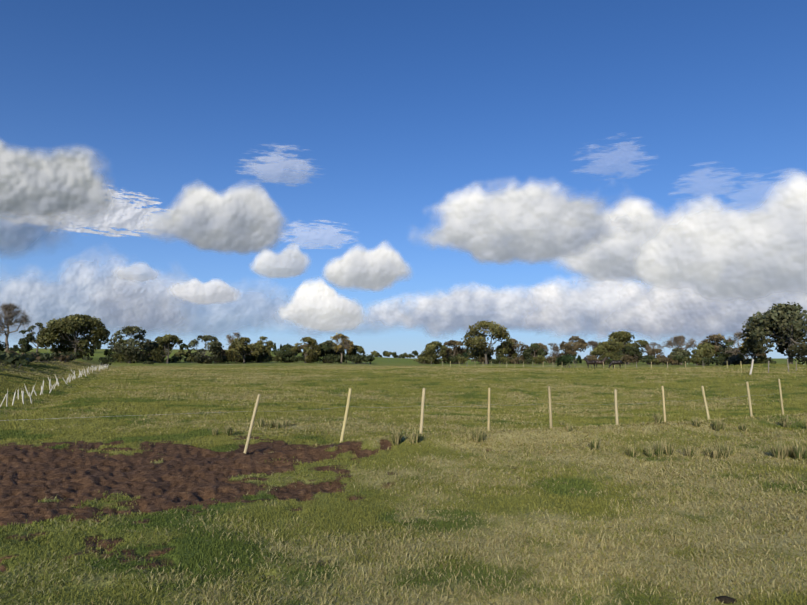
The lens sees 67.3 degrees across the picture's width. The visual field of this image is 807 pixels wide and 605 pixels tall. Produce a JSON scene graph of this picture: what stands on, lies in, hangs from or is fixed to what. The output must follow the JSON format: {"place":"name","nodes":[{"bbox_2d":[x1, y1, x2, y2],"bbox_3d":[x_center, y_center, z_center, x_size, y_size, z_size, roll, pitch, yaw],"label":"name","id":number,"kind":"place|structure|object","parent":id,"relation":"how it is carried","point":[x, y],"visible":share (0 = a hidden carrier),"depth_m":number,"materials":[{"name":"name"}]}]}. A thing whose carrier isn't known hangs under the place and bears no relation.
{"place":"outdoors","nodes":[
{"label":"outdoors","id":0,"kind":"place"},
{"bbox_2d":[0,214,97,259],"bbox_3d":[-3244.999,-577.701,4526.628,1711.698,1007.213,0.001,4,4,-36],"label":"cloud","id":1,"kind":"structure","parent":0,"point":[18,234],"depth_m":4740.78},
{"bbox_2d":[0,138,142,227],"bbox_3d":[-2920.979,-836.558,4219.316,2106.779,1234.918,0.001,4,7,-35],"label":"cloud","id":2,"kind":"structure","parent":0,"point":[58,182],"depth_m":4448.72,"materials":[{"name":"white"}]},
{"bbox_2d":[54,184,169,237],"bbox_3d":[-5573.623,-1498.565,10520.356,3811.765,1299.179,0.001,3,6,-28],"label":"cloud","id":3,"kind":"structure","parent":0,"point":[126,215],"depth_m":10784.26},
{"bbox_2d":[0,234,238,340],"bbox_3d":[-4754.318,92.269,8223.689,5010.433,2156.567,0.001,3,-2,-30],"label":"cloud","id":4,"kind":"structure","parent":0,"point":[109,299],"depth_m":8481.19,"materials":[{"name":"white"}]},
{"bbox_2d":[115,262,161,281],"bbox_3d":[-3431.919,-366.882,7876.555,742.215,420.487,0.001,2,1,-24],"label":"cloud","id":5,"kind":"structure","parent":0,"point":[139,272],"depth_m":7867.39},
{"bbox_2d":[51,242,309,341],"bbox_3d":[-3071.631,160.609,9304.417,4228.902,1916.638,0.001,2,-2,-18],"label":"cloud","id":6,"kind":"structure","parent":0,"point":[253,309],"depth_m":9425.08,"materials":[{"name":"white"}]},
{"bbox_2d":[168,277,239,304],"bbox_3d":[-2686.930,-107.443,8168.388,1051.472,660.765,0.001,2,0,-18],"label":"cloud","id":7,"kind":"structure","parent":0,"point":[195,291],"depth_m":8174.12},
{"bbox_2d":[137,180,286,254],"bbox_3d":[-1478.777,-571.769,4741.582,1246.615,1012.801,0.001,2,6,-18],"label":"cloud","id":8,"kind":"structure","parent":0,"point":[245,219],"depth_m":4753.65,"materials":[{"name":"white"}]},
{"bbox_2d":[236,143,319,186],"bbox_3d":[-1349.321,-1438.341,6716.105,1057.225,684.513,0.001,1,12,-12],"label":"cloud","id":9,"kind":"structure","parent":0,"point":[279,161],"depth_m":6700.19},
{"bbox_2d":[249,238,310,278],"bbox_3d":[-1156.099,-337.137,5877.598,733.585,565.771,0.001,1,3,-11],"label":"cloud","id":10,"kind":"structure","parent":0,"point":[290,261],"depth_m":5870.90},
{"bbox_2d":[280,220,356,248],"bbox_3d":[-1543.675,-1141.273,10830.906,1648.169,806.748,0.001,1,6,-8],"label":"cloud","id":11,"kind":"structure","parent":0,"point":[326,234],"depth_m":10830.49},
{"bbox_2d":[277,272,373,332],"bbox_3d":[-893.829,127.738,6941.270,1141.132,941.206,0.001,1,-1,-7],"label":"cloud","id":12,"kind":"structure","parent":0,"point":[320,305],"depth_m":6937.39,"materials":[{"name":"white"}]},
{"bbox_2d":[259,294,409,337],"bbox_3d":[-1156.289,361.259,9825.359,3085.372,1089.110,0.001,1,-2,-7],"label":"cloud","id":13,"kind":"structure","parent":0,"point":[365,324],"depth_m":9808.27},
{"bbox_2d":[323,241,413,291],"bbox_3d":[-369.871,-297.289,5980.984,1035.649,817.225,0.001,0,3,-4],"label":"cloud","id":14,"kind":"structure","parent":0,"point":[382,267],"depth_m":5980.13,"materials":[{"name":"white"}]},
{"bbox_2d":[0,348,806,604],"bbox_3d":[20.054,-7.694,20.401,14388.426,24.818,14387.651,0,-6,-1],"label":"field ground","id":15,"kind":"structure","parent":0,"point":[182,475],"depth_m":9.50,"materials":[{"name":"green plant"}]},
{"bbox_2d":[0,350,14,365],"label":"hedge bank","id":16,"kind":"structure","parent":15,"relation":"on","point":[6,353],"depth_m":62.99,"materials":[{"name":"green plant"}]},
{"bbox_2d":[0,354,29,367],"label":"bush","id":17,"kind":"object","parent":15,"relation":"on","point":[19,359],"depth_m":59.60,"materials":[{"name":"green plant"}]},
{"bbox_2d":[0,302,33,350],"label":"tree","id":18,"kind":"object","parent":15,"relation":"on","point":[8,309],"visible":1,"depth_m":260.58,"materials":[{"name":"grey plant"}]},
{"bbox_2d":[9,347,35,363],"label":"hedge bank","id":19,"kind":"structure","parent":15,"relation":"on","point":[30,356],"depth_m":69.65,"materials":[{"name":"green plant"}]},
{"bbox_2d":[13,330,32,352],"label":"tree","id":20,"kind":"object","parent":15,"relation":"on","point":[25,345],"visible":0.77,"depth_m":220.01,"materials":[{"name":"green plant"}]},
{"bbox_2d":[26,322,44,351],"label":"tree","id":21,"kind":"object","parent":15,"relation":"on","point":[31,338],"visible":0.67,"depth_m":211.82,"materials":[{"name":"green plant"}]},
{"bbox_2d":[35,353,53,362],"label":"hedge bank","id":22,"kind":"structure","parent":15,"relation":"on","point":[44,357],"depth_m":80.58,"materials":[{"name":"green plant"}]},
{"bbox_2d":[0,363,107,406],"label":"fence","id":23,"kind":"object","parent":15,"relation":"on","point":[57,382],"visible":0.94,"depth_m":42.10,"materials":[{"name":"plastic"}]},
{"bbox_2d":[51,352,72,362],"bbox_3d":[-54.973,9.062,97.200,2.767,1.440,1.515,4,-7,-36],"label":"hedge bank","id":24,"kind":"structure","parent":15,"relation":"on","point":[62,358],"depth_m":97.16,"materials":[{"name":"green plant"}]},
{"bbox_2d":[36,314,109,358],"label":"tree","id":25,"kind":"object","parent":15,"relation":"on","point":[63,332],"visible":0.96,"depth_m":175.32,"materials":[{"name":"green plant"}]},
{"bbox_2d":[98,357,111,365],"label":"hedge","id":26,"kind":"object","parent":15,"relation":"on","point":[104,360],"visible":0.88,"depth_m":115.89,"materials":[{"name":"green plant"}]},
{"bbox_2d":[104,349,122,357],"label":"tree","id":27,"kind":"object","parent":15,"relation":"on","point":[107,352],"visible":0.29,"depth_m":182.34,"materials":[{"name":"green plant"}]},
{"bbox_2d":[112,353,128,362],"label":"hedge","id":28,"kind":"object","parent":15,"relation":"on","point":[120,358],"visible":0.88,"depth_m":169.16,"materials":[{"name":"green plant"}]},
{"bbox_2d":[107,326,154,362],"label":"tree","id":29,"kind":"object","parent":15,"relation":"on","point":[130,348],"visible":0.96,"depth_m":164.34,"materials":[{"name":"green plant"}]},
{"bbox_2d":[150,334,182,363],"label":"tree","id":30,"kind":"object","parent":15,"relation":"on","point":[166,342],"visible":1,"depth_m":166.09,"materials":[{"name":"green plant"}]},
{"bbox_2d":[174,349,191,362],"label":"tree","id":31,"kind":"object","parent":15,"relation":"on","point":[180,352],"visible":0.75,"depth_m":179.97,"materials":[{"name":"green plant"}]},
{"bbox_2d":[187,335,223,363],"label":"tree","id":32,"kind":"object","parent":15,"relation":"on","point":[214,346],"visible":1,"depth_m":167.66,"materials":[{"name":"green plant"}]},
{"bbox_2d":[216,355,231,363],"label":"hedge","id":33,"kind":"object","parent":15,"relation":"on","point":[224,360],"visible":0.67,"depth_m":174.27,"materials":[{"name":"green plant"}]},
{"bbox_2d":[226,332,240,350],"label":"tree","id":34,"kind":"object","parent":15,"relation":"on","point":[229,335],"visible":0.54,"depth_m":316.82,"materials":[{"name":"green plant"}]},
{"bbox_2d":[225,337,263,363],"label":"tree","id":35,"kind":"object","parent":15,"relation":"on","point":[240,348],"visible":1,"depth_m":171.90,"materials":[{"name":"green plant"}]},
{"bbox_2d":[241,355,260,362],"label":"hedge","id":36,"kind":"object","parent":15,"relation":"on","point":[248,358],"visible":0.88,"depth_m":179.18,"materials":[{"name":"green plant"}]},
{"bbox_2d":[255,344,270,362],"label":"tree","id":37,"kind":"object","parent":15,"relation":"on","point":[267,350],"visible":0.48,"depth_m":183.29,"materials":[{"name":"green plant"}]},
{"bbox_2d":[254,336,273,353],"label":"tree","id":38,"kind":"object","parent":15,"relation":"on","point":[269,343],"visible":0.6,"depth_m":268.10,"materials":[{"name":"green plant"}]},
{"bbox_2d":[264,355,281,362],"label":"hedge","id":39,"kind":"object","parent":15,"relation":"on","point":[271,359],"visible":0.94,"depth_m":178.91,"materials":[{"name":"green plant"}]},
{"bbox_2d":[274,344,297,362],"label":"tree","id":40,"kind":"object","parent":15,"relation":"on","point":[283,349],"visible":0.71,"depth_m":182.37,"materials":[{"name":"green plant"}]},
{"bbox_2d":[290,355,304,362],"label":"hedge","id":41,"kind":"object","parent":15,"relation":"on","point":[297,358],"visible":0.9,"depth_m":181.99,"materials":[{"name":"green plant"}]},
{"bbox_2d":[290,337,321,362],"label":"tree","id":42,"kind":"object","parent":15,"relation":"on","point":[312,355],"visible":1,"depth_m":178.06,"materials":[{"name":"green plant"}]},
{"bbox_2d":[314,344,331,362],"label":"tree","id":43,"kind":"object","parent":15,"relation":"on","point":[325,348],"visible":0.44,"depth_m":183.43,"materials":[{"name":"green plant"}]},
{"bbox_2d":[323,354,339,363],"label":"hedge","id":44,"kind":"object","parent":15,"relation":"on","point":[333,358],"visible":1,"depth_m":181.24,"materials":[{"name":"green plant"}]},
{"bbox_2d":[319,340,345,362],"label":"tree","id":45,"kind":"object","parent":15,"relation":"on","point":[332,350],"visible":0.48,"depth_m":190.15,"materials":[{"name":"green plant"}]},
{"bbox_2d":[330,333,353,363],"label":"tree","id":46,"kind":"object","parent":15,"relation":"on","point":[347,342],"visible":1,"depth_m":183.87,"materials":[{"name":"green plant"}]},
{"bbox_2d":[337,354,350,363],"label":"hedge","id":47,"kind":"object","parent":15,"relation":"on","point":[346,357],"visible":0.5,"depth_m":185.58,"materials":[{"name":"green plant"}]},
{"bbox_2d":[340,388,351,441],"bbox_3d":[-1.556,3.268,15.737,0.415,2.077,0.092,1,-6,-9],"label":"fence post","id":48,"kind":"object","parent":15,"relation":"on","point":[345,416],"visible":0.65,"depth_m":15.75,"materials":[{"name":"brown wood"}]},
{"bbox_2d":[346,345,364,363],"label":"tree","id":49,"kind":"object","parent":15,"relation":"on","point":[360,349],"visible":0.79,"depth_m":188.38,"materials":[{"name":"green plant"}]},
{"bbox_2d":[349,353,361,363],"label":"hedge","id":50,"kind":"object","parent":15,"relation":"on","point":[355,358],"visible":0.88,"depth_m":184.46,"materials":[{"name":"green plant"}]},
{"bbox_2d":[359,354,370,363],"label":"hedge","id":51,"kind":"object","parent":15,"relation":"on","point":[364,358],"visible":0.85,"depth_m":184.73,"materials":[{"name":"green plant"}]},
{"bbox_2d":[0,392,779,453],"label":"wire fence","id":52,"kind":"object","parent":15,"relation":"on","point":[251,423],"visible":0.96,"depth_m":14.91,"materials":[{"name":"grey wood"}]},
{"bbox_2d":[0,360,806,604],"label":"grass","id":53,"kind":"structure","parent":15,"relation":"on","point":[243,390],"depth_m":10.59,"materials":[{"name":"plant"}]},
{"bbox_2d":[419,388,425,433],"bbox_3d":[0.484,3.364,16.465,0.260,2.084,0.101,2,-6,-18],"label":"fence post","id":54,"kind":"object","parent":15,"relation":"on","point":[422,408],"visible":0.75,"depth_m":16.49,"materials":[{"name":"brown wood"}]},
{"bbox_2d":[417,356,433,363],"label":"hedge","id":55,"kind":"object","parent":15,"relation":"on","point":[423,359],"visible":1,"depth_m":191.85,"materials":[{"name":"green plant"}]},
{"bbox_2d":[421,341,446,363],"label":"tree","id":56,"kind":"object","parent":15,"relation":"on","point":[431,348],"visible":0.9,"depth_m":202.73,"materials":[{"name":"green plant"}]},
{"bbox_2d":[442,340,465,363],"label":"tree","id":57,"kind":"object","parent":15,"relation":"on","point":[456,350],"visible":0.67,"depth_m":212.90,"materials":[{"name":"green plant"}]},
{"bbox_2d":[468,345,493,363],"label":"tree","id":58,"kind":"object","parent":15,"relation":"on","point":[489,355],"visible":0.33,"depth_m":208.18,"materials":[{"name":"green plant"}]},
{"bbox_2d":[460,320,512,363],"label":"tree","id":59,"kind":"object","parent":15,"relation":"on","point":[476,341],"visible":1,"depth_m":195.86,"materials":[{"name":"green plant"}]},
{"bbox_2d":[487,388,490,430],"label":"fence post","id":60,"kind":"object","parent":15,"relation":"on","point":[488,418],"visible":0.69,"depth_m":17.11,"materials":[{"name":"brown wood"}]},
{"bbox_2d":[495,341,517,363],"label":"tree","id":61,"kind":"object","parent":15,"relation":"on","point":[499,350],"visible":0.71,"depth_m":202.36,"materials":[{"name":"green plant"}]},
{"bbox_2d":[211,411,806,459],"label":"rush tufts","id":62,"kind":"object","parent":15,"relation":"on","point":[782,452],"depth_m":12.86,"materials":[{"name":"plant"}]},
{"bbox_2d":[496,338,528,363],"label":"tree","id":63,"kind":"object","parent":15,"relation":"on","point":[519,345],"visible":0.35,"depth_m":204.01,"materials":[{"name":"green plant"}]},
{"bbox_2d":[510,356,523,363],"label":"hedge","id":64,"kind":"object","parent":15,"relation":"on","point":[514,361],"visible":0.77,"depth_m":193.82,"materials":[{"name":"green plant"}]},
{"bbox_2d":[523,343,545,363],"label":"tree","id":65,"kind":"object","parent":15,"relation":"on","point":[532,353],"visible":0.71,"depth_m":195.95,"materials":[{"name":"green plant"}]},
{"bbox_2d":[532,355,545,364],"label":"hedge","id":66,"kind":"object","parent":15,"relation":"on","point":[540,359],"visible":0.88,"depth_m":184.26,"materials":[{"name":"green plant"}]},
{"bbox_2d":[529,343,548,362],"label":"tree","id":67,"kind":"object","parent":15,"relation":"on","point":[544,347],"visible":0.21,"depth_m":212.99,"materials":[{"name":"green plant"}]},
{"bbox_2d":[548,386,552,427],"bbox_3d":[4.345,3.532,17.838,0.089,2.123,0.148,4,-7,-37],"label":"fence post","id":68,"kind":"object","parent":15,"relation":"on","point":[550,407],"visible":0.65,"depth_m":17.86,"materials":[{"name":"brown wood"}]},
{"bbox_2d":[545,356,560,364],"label":"hedge","id":69,"kind":"object","parent":15,"relation":"on","point":[551,359],"visible":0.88,"depth_m":179.83,"materials":[{"name":"green plant"}]},
{"bbox_2d":[548,342,559,363],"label":"tree","id":70,"kind":"object","parent":15,"relation":"on","point":[555,349],"visible":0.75,"depth_m":213.30,"materials":[{"name":"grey plant"}]},
{"bbox_2d":[555,354,581,367],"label":"gorse bush","id":71,"kind":"object","parent":15,"relation":"on","point":[563,359],"visible":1,"depth_m":115.62,"materials":[{"name":"green plant"}]},
{"bbox_2d":[559,336,588,363],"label":"tree","id":72,"kind":"object","parent":15,"relation":"on","point":[572,347],"visible":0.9,"depth_m":202.55,"materials":[{"name":"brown plant"}]},
{"bbox_2d":[587,340,598,356],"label":"tree","id":73,"kind":"object","parent":15,"relation":"on","point":[593,344],"visible":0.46,"depth_m":204.90,"materials":[{"name":"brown plant"}]},
{"bbox_2d":[584,354,601,360],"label":"tree","id":74,"kind":"object","parent":15,"relation":"on","point":[591,358],"visible":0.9,"depth_m":177.83,"materials":[{"name":"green plant"}]},
{"bbox_2d":[590,342,616,358],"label":"tree","id":75,"kind":"object","parent":15,"relation":"on","point":[601,350],"visible":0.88,"depth_m":179.46,"materials":[{"name":"green plant"}]},
{"bbox_2d":[614,389,618,424],"bbox_3d":[6.697,3.729,18.993,0.102,2.005,0.145,0,-6,-1],"label":"fence post","id":76,"kind":"object","parent":15,"relation":"on","point":[616,407],"visible":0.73,"depth_m":19.02,"materials":[{"name":"brown wood"}]},
{"bbox_2d":[596,331,651,363],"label":"tree","id":77,"kind":"object","parent":15,"relation":"on","point":[618,340],"visible":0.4,"depth_m":193.01,"materials":[{"name":"green plant"}]},
{"bbox_2d":[620,354,638,364],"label":"hedge","id":78,"kind":"object","parent":15,"relation":"on","point":[626,358],"visible":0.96,"depth_m":169.55,"materials":[{"name":"green plant"}]},
{"bbox_2d":[617,346,643,363],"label":"tree","id":79,"kind":"object","parent":15,"relation":"on","point":[631,351],"visible":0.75,"depth_m":182.79,"materials":[{"name":"green plant"}]},
{"bbox_2d":[640,355,655,364],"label":"hedge","id":80,"kind":"object","parent":15,"relation":"on","point":[648,359],"visible":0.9,"depth_m":165.80,"materials":[{"name":"green plant"}]},
{"bbox_2d":[643,348,665,363],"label":"tree","id":81,"kind":"object","parent":15,"relation":"on","point":[654,352],"visible":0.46,"depth_m":176.40,"materials":[{"name":"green plant"}]},
{"bbox_2d":[645,342,664,355],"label":"tree","id":82,"kind":"object","parent":15,"relation":"on","point":[652,345],"visible":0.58,"depth_m":190.36,"materials":[{"name":"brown plant"}]},
{"bbox_2d":[661,386,665,421],"bbox_3d":[8.601,3.785,19.928,0.205,2.093,0.084,4,-7,-38],"label":"fence post","id":83,"kind":"object","parent":15,"relation":"on","point":[664,410],"visible":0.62,"depth_m":19.93,"materials":[{"name":"brown wood"}]},
{"bbox_2d":[659,358,677,364],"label":"hedge","id":84,"kind":"object","parent":15,"relation":"on","point":[668,360],"visible":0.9,"depth_m":157.92,"materials":[{"name":"green plant"}]},
{"bbox_2d":[667,348,690,364],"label":"tree","id":85,"kind":"object","parent":15,"relation":"on","point":[678,351],"visible":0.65,"depth_m":168.75,"materials":[{"name":"green plant"}]},
{"bbox_2d":[662,335,696,364],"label":"tree","id":86,"kind":"object","parent":15,"relation":"on","point":[678,340],"visible":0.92,"depth_m":180.23,"materials":[{"name":"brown plant"}]},
{"bbox_2d":[671,354,689,364],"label":"hedge","id":87,"kind":"object","parent":15,"relation":"on","point":[676,358],"visible":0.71,"depth_m":157.96,"materials":[{"name":"green plant"}]},
{"bbox_2d":[682,354,701,365],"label":"hedge","id":88,"kind":"object","parent":15,"relation":"on","point":[694,358],"visible":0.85,"depth_m":150.84,"materials":[{"name":"green plant"}]},
{"bbox_2d":[692,357,713,365],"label":"hedge","id":89,"kind":"object","parent":15,"relation":"on","point":[704,360],"visible":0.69,"depth_m":149.48,"materials":[{"name":"green plant"}]},
{"bbox_2d":[690,342,716,364],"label":"tree","id":90,"kind":"object","parent":15,"relation":"on","point":[705,349],"visible":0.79,"depth_m":161.51,"materials":[{"name":"green plant"}]},
{"bbox_2d":[701,386,709,419],"bbox_3d":[10.543,3.911,20.957,0.373,2.053,0.092,-1,-6,9],"label":"fence post","id":91,"kind":"object","parent":15,"relation":"on","point":[705,403],"visible":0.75,"depth_m":20.98,"materials":[{"name":"brown wood"}]},
{"bbox_2d":[697,333,729,364],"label":"tree","id":92,"kind":"object","parent":15,"relation":"on","point":[715,340],"visible":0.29,"depth_m":165.45,"materials":[{"name":"green plant"}]},
{"bbox_2d":[708,356,729,365],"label":"hedge","id":93,"kind":"object","parent":15,"relation":"on","point":[718,360],"visible":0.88,"depth_m":144.67,"materials":[{"name":"green plant"}]},
{"bbox_2d":[715,596,736,603],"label":"dung pat","id":94,"kind":"object","parent":15,"relation":"on","point":[725,599],"visible":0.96,"depth_m":4.70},
{"bbox_2d":[716,339,736,364],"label":"tree","id":95,"kind":"object","parent":15,"relation":"on","point":[722,353],"visible":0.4,"depth_m":157.65,"materials":[{"name":"green plant"}]},
{"bbox_2d":[723,356,744,364],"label":"hedge","id":96,"kind":"object","parent":15,"relation":"on","point":[731,360],"visible":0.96,"depth_m":139.93,"materials":[{"name":"green plant"}]},
{"bbox_2d":[724,332,750,359],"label":"tree","id":97,"kind":"object","parent":15,"relation":"on","point":[736,337],"visible":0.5,"depth_m":155.57,"materials":[{"name":"green plant"}]},
{"bbox_2d":[746,381,752,416],"bbox_3d":[12.609,3.946,21.977,0.241,2.155,0.096,-2,-6,18],"label":"fence post","id":98,"kind":"object","parent":15,"relation":"on","point":[749,399],"visible":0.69,"depth_m":22.00,"materials":[{"name":"brown wood"}]},
{"bbox_2d":[737,338,762,361],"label":"tree","id":99,"kind":"object","parent":15,"relation":"on","point":[742,350],"visible":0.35,"depth_m":144.37,"materials":[{"name":"green plant"}]},
{"bbox_2d":[751,355,776,363],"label":"hedge","id":100,"kind":"object","parent":15,"relation":"on","point":[761,360],"visible":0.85,"depth_m":127.88,"materials":[{"name":"green plant"}]},
{"bbox_2d":[739,301,806,363],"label":"tree","id":101,"kind":"object","parent":15,"relation":"on","point":[783,325],"visible":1,"depth_m":120.69,"materials":[{"name":"green plant"}]},
{"bbox_2d":[778,379,783,414],"bbox_3d":[14.253,3.974,22.782,0.281,2.204,0.082,2,-6,-21],"label":"fence post","id":102,"kind":"object","parent":15,"relation":"on","point":[781,399],"visible":0.73,"depth_m":22.78,"materials":[{"name":"brown wood"}]},
{"bbox_2d":[0,0,806,358],"label":"sky","id":103,"kind":"structure","parent":0,"point":[398,107],"materials":[{"name":"blue"}]},
{"bbox_2d":[345,281,550,337],"bbox_3d":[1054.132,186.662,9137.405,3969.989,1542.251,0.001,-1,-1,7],"label":"cloud","id":104,"kind":"structure","parent":0,"point":[453,311],"depth_m":9164.47,"materials":[{"name":"white"}]},
{"bbox_2d":[409,175,650,265],"bbox_3d":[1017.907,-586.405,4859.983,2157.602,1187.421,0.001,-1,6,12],"label":"cloud","id":105,"kind":"structure","parent":0,"point":[532,223],"depth_m":4865.31,"materials":[{"name":"white"}]},
{"bbox_2d":[485,262,652,340],"bbox_3d":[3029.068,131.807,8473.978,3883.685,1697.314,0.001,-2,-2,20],"label":"cloud","id":106,"kind":"structure","parent":0,"point":[566,309],"depth_m":8671.71,"materials":[{"name":"white"}]},
{"bbox_2d":[572,133,650,180],"bbox_3d":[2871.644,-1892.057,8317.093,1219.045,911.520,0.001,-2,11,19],"label":"cloud","id":107,"kind":"structure","parent":0,"point":[613,160],"depth_m":8292.28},
{"bbox_2d":[540,183,764,303],"bbox_3d":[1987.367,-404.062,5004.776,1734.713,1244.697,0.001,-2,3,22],"label":"cloud","id":108,"kind":"structure","parent":0,"point":[612,260],"depth_m":5055.11,"materials":[{"name":"white"}]},
{"bbox_2d":[580,274,806,345],"bbox_3d":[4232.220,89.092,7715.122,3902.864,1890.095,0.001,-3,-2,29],"label":"cloud","id":109,"kind":"structure","parent":0,"point":[654,314],"depth_m":8013.41,"materials":[{"name":"white"}]},
{"bbox_2d":[670,162,741,208],"bbox_3d":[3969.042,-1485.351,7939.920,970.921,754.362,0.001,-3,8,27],"label":"cloud","id":110,"kind":"structure","parent":0,"point":[709,183],"depth_m":7913.35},
{"bbox_2d":[623,170,806,304],"bbox_3d":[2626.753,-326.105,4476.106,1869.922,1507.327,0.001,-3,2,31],"label":"cloud","id":111,"kind":"structure","parent":0,"point":[753,255],"depth_m":4544.82,"materials":[{"name":"white"}]},
{"bbox_2d":[725,168,799,209],"bbox_3d":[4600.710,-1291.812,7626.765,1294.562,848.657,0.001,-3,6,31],"label":"cloud","id":112,"kind":"structure","parent":0,"point":[756,191],"depth_m":7702.07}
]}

